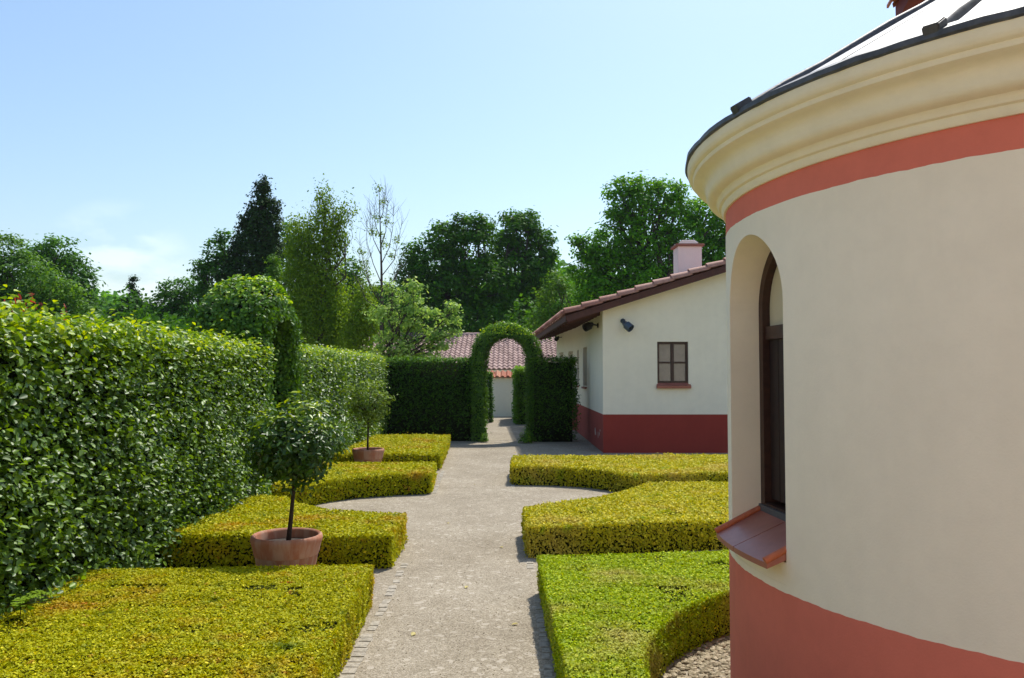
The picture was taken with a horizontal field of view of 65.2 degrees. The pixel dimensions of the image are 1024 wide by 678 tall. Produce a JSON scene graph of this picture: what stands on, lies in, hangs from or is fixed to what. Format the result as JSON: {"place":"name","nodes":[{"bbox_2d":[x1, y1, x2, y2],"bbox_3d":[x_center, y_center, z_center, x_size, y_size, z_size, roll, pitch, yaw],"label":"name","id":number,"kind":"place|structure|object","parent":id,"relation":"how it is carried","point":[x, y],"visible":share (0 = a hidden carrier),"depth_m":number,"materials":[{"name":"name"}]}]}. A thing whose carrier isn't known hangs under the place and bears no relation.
{"place":"outdoors","nodes":[
{"label":"outdoors","id":0,"kind":"place"},
{"bbox_2d":[157,416,729,677],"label":"gravel path","id":1,"kind":"structure","parent":0,"point":[464,512],"depth_m":6.53,"materials":[{"name":"beige gravel"}]},
{"bbox_2d":[10,590,59,616],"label":"fern","id":2,"kind":"object","parent":1,"relation":"on","point":[22,602],"visible":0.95,"depth_m":4.54,"materials":[{"name":"green plant"}]},
{"bbox_2d":[4,292,67,319],"bbox_3d":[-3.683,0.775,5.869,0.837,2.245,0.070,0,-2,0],"label":"red tipped shrub","id":3,"kind":"object","parent":1,"relation":"on","point":[31,301],"visible":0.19,"depth_m":5.91,"materials":[{"name":"green plant"}]},
{"bbox_2d":[0,284,278,619],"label":"beech hedge","id":4,"kind":"object","parent":1,"relation":"on","point":[121,447],"visible":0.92,"depth_m":5.78,"materials":[{"name":"green plant"}]},
{"bbox_2d":[0,563,374,677],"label":"box hedge","id":5,"kind":"object","parent":1,"relation":"on","point":[291,621],"visible":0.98,"depth_m":4.40,"materials":[{"name":"yellow plant"}]},
{"bbox_2d":[186,274,304,494],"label":"hedge arch","id":6,"kind":"structure","parent":1,"relation":"on","point":[256,307],"depth_m":9.70,"materials":[{"name":"green plant"}]},
{"bbox_2d":[158,491,408,568],"bbox_3d":[-1.985,1.809,7.790,2.013,0.361,2.184,0,-2,0],"label":"box hedge","id":7,"kind":"object","parent":1,"relation":"on","point":[358,537],"visible":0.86,"depth_m":6.87,"materials":[{"name":"green plant"}]},
{"bbox_2d":[234,390,353,569],"bbox_3d":[-1.665,1.156,6.276,0.889,1.512,0.802,0,-2,0],"label":"potted tree","id":8,"kind":"object","parent":1,"relation":"on","point":[299,455],"visible":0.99,"depth_m":6.14,"materials":[{"name":"green plant"}]},
{"bbox_2d":[297,338,391,461],"bbox_3d":[-3.368,1.227,14.894,1.146,2.256,8.252,0,-2,0],"label":"beech hedge","id":9,"kind":"object","parent":1,"relation":"on","point":[328,372],"visible":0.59,"depth_m":14.04,"materials":[{"name":"green plant"}]},
{"bbox_2d":[267,460,437,504],"bbox_3d":[-2.029,1.943,10.947,1.945,0.364,2.687,0,-2,0],"label":"box hedge","id":10,"kind":"object","parent":1,"relation":"on","point":[349,480],"visible":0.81,"depth_m":10.69,"materials":[{"name":"green plant"}]},
{"bbox_2d":[337,376,397,462],"bbox_3d":[-2.368,1.407,13.158,0.791,1.583,0.854,-2,-3,34],"label":"potted tree","id":11,"kind":"object","parent":1,"relation":"on","point":[368,453],"visible":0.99,"depth_m":13.05,"materials":[{"name":"green plant"}]},
{"bbox_2d":[331,433,450,469],"bbox_3d":[-2.142,2.123,15.540,1.941,0.388,4.332,0,-2,0],"label":"box hedge","id":12,"kind":"object","parent":1,"relation":"on","point":[417,448],"visible":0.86,"depth_m":14.58,"materials":[{"name":"green plant"}]},
{"bbox_2d":[378,353,482,440],"bbox_3d":[-2.011,1.408,19.450,2.644,2.135,0.978,0,-2,0],"label":"hornbeam hedge","id":13,"kind":"object","parent":1,"relation":"on","point":[434,396],"visible":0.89,"depth_m":19.21,"materials":[{"name":"green plant"}]},
{"bbox_2d":[365,332,556,371],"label":"farm building","id":14,"kind":"structure","parent":1,"relation":"on","point":[505,355],"depth_m":36.22,"materials":[{"name":"red tile"}]},
{"bbox_2d":[480,434,487,441],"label":"ground shrub","id":15,"kind":"object","parent":1,"relation":"on","point":[482,437],"visible":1,"depth_m":18.83,"materials":[{"name":"green plant"}]},
{"bbox_2d":[484,371,495,421],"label":"hornbeam hedge","id":16,"kind":"object","parent":1,"relation":"on","point":[491,401],"visible":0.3,"depth_m":26.29,"materials":[{"name":"green plant"}]},
{"bbox_2d":[487,370,513,415],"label":"garden wall","id":17,"kind":"structure","parent":1,"relation":"on","point":[502,390],"depth_m":29.94,"materials":[{"name":"white paint"}]},
{"bbox_2d":[467,320,544,441],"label":"hedge arch","id":18,"kind":"structure","parent":1,"relation":"on","point":[487,338],"depth_m":19.16,"materials":[{"name":"green plant"}]},
{"bbox_2d":[517,428,534,442],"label":"ground shrub","id":19,"kind":"object","parent":1,"relation":"on","point":[526,438],"visible":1,"depth_m":18.59,"materials":[{"name":"green plant"}]},
{"bbox_2d":[525,353,580,441],"bbox_3d":[0.981,1.380,19.180,1.393,2.139,0.901,0,-2,0],"label":"hornbeam hedge","id":20,"kind":"object","parent":1,"relation":"on","point":[556,395],"visible":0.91,"depth_m":19.02,"materials":[{"name":"green plant"}]},
{"bbox_2d":[509,452,727,491],"bbox_3d":[2.604,1.982,12.048,5.303,0.377,2.830,0,-2,0],"label":"box hedge","id":21,"kind":"object","parent":1,"relation":"on","point":[616,473],"visible":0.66,"depth_m":11.65,"materials":[{"name":"green plant"}]},
{"bbox_2d":[520,480,728,557],"bbox_3d":[2.347,1.847,8.745,4.971,0.363,2.568,0,-2,-10],"label":"box hedge","id":22,"kind":"object","parent":1,"relation":"on","point":[655,516],"visible":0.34,"depth_m":7.42,"materials":[{"name":"yellow plant"}]},
{"bbox_2d":[532,240,727,452],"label":"house","id":23,"kind":"structure","parent":1,"relation":"on","point":[654,380],"depth_m":16.47,"materials":[{"name":"white paint"}]},
{"bbox_2d":[582,322,597,331],"bbox_3d":[1.692,-0.263,17.215,0.352,0.210,0.199,1,-2,-16],"label":"wall spotlight","id":24,"kind":"object","parent":23,"relation":"attached to","point":[587,326],"depth_m":17.18,"materials":[{"name":"metal"}]},
{"bbox_2d":[620,318,633,331],"bbox_3d":[2.337,-0.284,16.356,0.189,0.292,0.346,2,-3,-40],"label":"wall spotlight","id":25,"kind":"object","parent":23,"relation":"attached to","point":[628,326],"depth_m":16.29,"materials":[{"name":"black metal"}]},
{"bbox_2d":[657,342,687,382],"bbox_3d":[3.310,0.488,16.532,0.650,0.860,0.054,0,-2,0],"label":"window frame","id":26,"kind":"structure","parent":23,"relation":"in","point":[672,357],"depth_m":16.53,"materials":[{"name":"brown wood"}]},
{"bbox_2d":[536,549,729,677],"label":"box hedge","id":27,"kind":"object","parent":1,"relation":"on","point":[628,615],"visible":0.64,"depth_m":4.81,"materials":[{"name":"green plant"}]},
{"bbox_2d":[662,636,730,677],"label":"pebbles","id":28,"kind":"object","parent":1,"relation":"on","point":[719,653],"visible":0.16,"depth_m":4.51,"materials":[{"name":"beige gravel"}]},
{"bbox_2d":[685,0,1023,677],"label":"chapel","id":29,"kind":"structure","parent":1,"relation":"on","point":[862,197],"depth_m":2.68,"materials":[{"name":"beige paint"}]},
{"bbox_2d":[759,251,785,521],"bbox_3d":[1.211,0.175,3.426,0.102,1.235,0.600,0,-2,-4],"label":"window frame","id":30,"kind":"structure","parent":29,"relation":"in","point":[771,357],"depth_m":3.64,"materials":[{"name":"brown wood"}]},
{"bbox_2d":[0,0,895,305],"label":"sky","id":31,"kind":"structure","parent":0,"point":[135,130],"materials":[{"name":"blue"}]},
{"bbox_3d":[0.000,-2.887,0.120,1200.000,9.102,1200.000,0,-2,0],"label":"ground","id":32,"kind":"structure","parent":0,"visible":0},
{"bbox_2d":[0,228,101,321],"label":"deciduous tree","id":33,"kind":"object","parent":32,"relation":"on","point":[45,291],"visible":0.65,"depth_m":33.83,"materials":[{"name":"green plant"}]},
{"bbox_2d":[21,233,109,322],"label":"deciduous tree","id":34,"kind":"object","parent":32,"relation":"on","point":[73,265],"visible":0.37,"depth_m":43.85,"materials":[{"name":"green plant"}]},
{"bbox_2d":[103,274,155,324],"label":"conifer","id":35,"kind":"object","parent":32,"relation":"on","point":[133,280],"visible":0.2,"depth_m":47.91,"materials":[{"name":"green plant"}]},
{"bbox_2d":[118,273,213,324],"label":"deciduous tree","id":36,"kind":"object","parent":32,"relation":"on","point":[177,300],"visible":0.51,"depth_m":45.58,"materials":[{"name":"green plant"}]},
{"bbox_2d":[183,227,234,301],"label":"deciduous tree","id":37,"kind":"object","parent":32,"relation":"on","point":[202,270],"visible":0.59,"depth_m":41.86,"materials":[{"name":"green plant"}]},
{"bbox_2d":[202,174,285,297],"bbox_3d":[-12.105,-2.120,36.069,3.613,10.820,3.405,-1,-3,30],"label":"conifer","id":38,"kind":"object","parent":32,"relation":"on","point":[263,241],"visible":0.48,"depth_m":35.77,"materials":[{"name":"green plant"}]},
{"bbox_2d":[260,252,282,284],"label":"conifer","id":39,"kind":"object","parent":32,"relation":"on","point":[275,272],"visible":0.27,"depth_m":30.04,"materials":[{"name":"green plant"}]},
{"bbox_2d":[273,220,302,296],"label":"deciduous tree","id":40,"kind":"object","parent":32,"relation":"on","point":[283,228],"visible":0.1,"depth_m":51.94,"materials":[{"name":"green plant"}]},
{"bbox_2d":[10,284,578,351],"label":"undergrowth","id":41,"kind":"object","parent":32,"relation":"on","point":[167,317],"visible":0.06,"depth_m":39.42,"materials":[{"name":"green plant"}]},
{"bbox_2d":[12,259,610,338],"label":"distant wood","id":42,"kind":"object","parent":32,"relation":"on","point":[106,294],"depth_m":147.46,"materials":[{"name":"green plant"}]},
{"bbox_2d":[277,173,361,349],"bbox_3d":[-6.798,-1.487,28.037,3.332,8.809,2.387,0,-2,0],"label":"birch tree","id":43,"kind":"object","parent":32,"relation":"on","point":[317,316],"visible":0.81,"depth_m":27.86,"materials":[{"name":"green plant"}]},
{"bbox_2d":[333,267,385,352],"bbox_3d":[-5.153,0.197,27.038,1.878,5.362,1.568,0,-2,0],"label":"birch tree","id":44,"kind":"object","parent":32,"relation":"on","point":[360,325],"visible":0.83,"depth_m":26.82,"materials":[{"name":"green plant"}]},
{"bbox_2d":[335,252,416,332],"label":"deciduous tree","id":45,"kind":"object","parent":32,"relation":"on","point":[351,273],"visible":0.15,"depth_m":49.75,"materials":[{"name":"green plant"}]},
{"bbox_2d":[348,175,409,343],"bbox_3d":[-4.161,-1.569,25.053,2.129,7.530,1.768,0,-2,0],"label":"bare tree","id":46,"kind":"object","parent":32,"relation":"on","point":[374,216],"visible":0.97,"depth_m":25.09,"materials":[{"name":"brown plant"}]},
{"bbox_2d":[360,276,463,362],"bbox_3d":[-2.765,0.473,22.476,2.950,4.432,1.669,0,-2,0],"label":"maple tree","id":47,"kind":"object","parent":32,"relation":"on","point":[410,346],"visible":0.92,"depth_m":22.44,"materials":[{"name":"green plant"}]},
{"bbox_2d":[340,440,553,677],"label":"kerb","id":48,"kind":"structure","parent":32,"relation":"on","point":[360,650],"depth_m":5.01,"materials":[{"name":"beige stone"}]},
{"bbox_2d":[389,210,523,332],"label":"deciduous tree","id":49,"kind":"object","parent":32,"relation":"on","point":[463,277],"visible":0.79,"depth_m":41.51,"materials":[{"name":"green plant"}]},
{"bbox_2d":[511,365,527,424],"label":"hornbeam hedge","id":50,"kind":"object","parent":32,"relation":"on","point":[518,376],"visible":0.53,"depth_m":25.40,"materials":[{"name":"green plant"}]},
{"bbox_2d":[477,205,567,332],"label":"deciduous tree","id":51,"kind":"object","parent":32,"relation":"on","point":[524,257],"visible":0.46,"depth_m":43.65,"materials":[{"name":"green plant"}]},
{"bbox_2d":[522,266,578,341],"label":"deciduous tree","id":52,"kind":"object","parent":32,"relation":"on","point":[545,315],"visible":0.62,"depth_m":32.95,"materials":[{"name":"green plant"}]},
{"bbox_2d":[557,170,725,305],"bbox_3d":[7.453,-2.153,36.019,10.882,10.856,3.966,0,-2,0],"label":"oak tree","id":53,"kind":"object","parent":32,"relation":"on","point":[632,253],"visible":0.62,"depth_m":35.71,"materials":[{"name":"green plant"}]}
]}

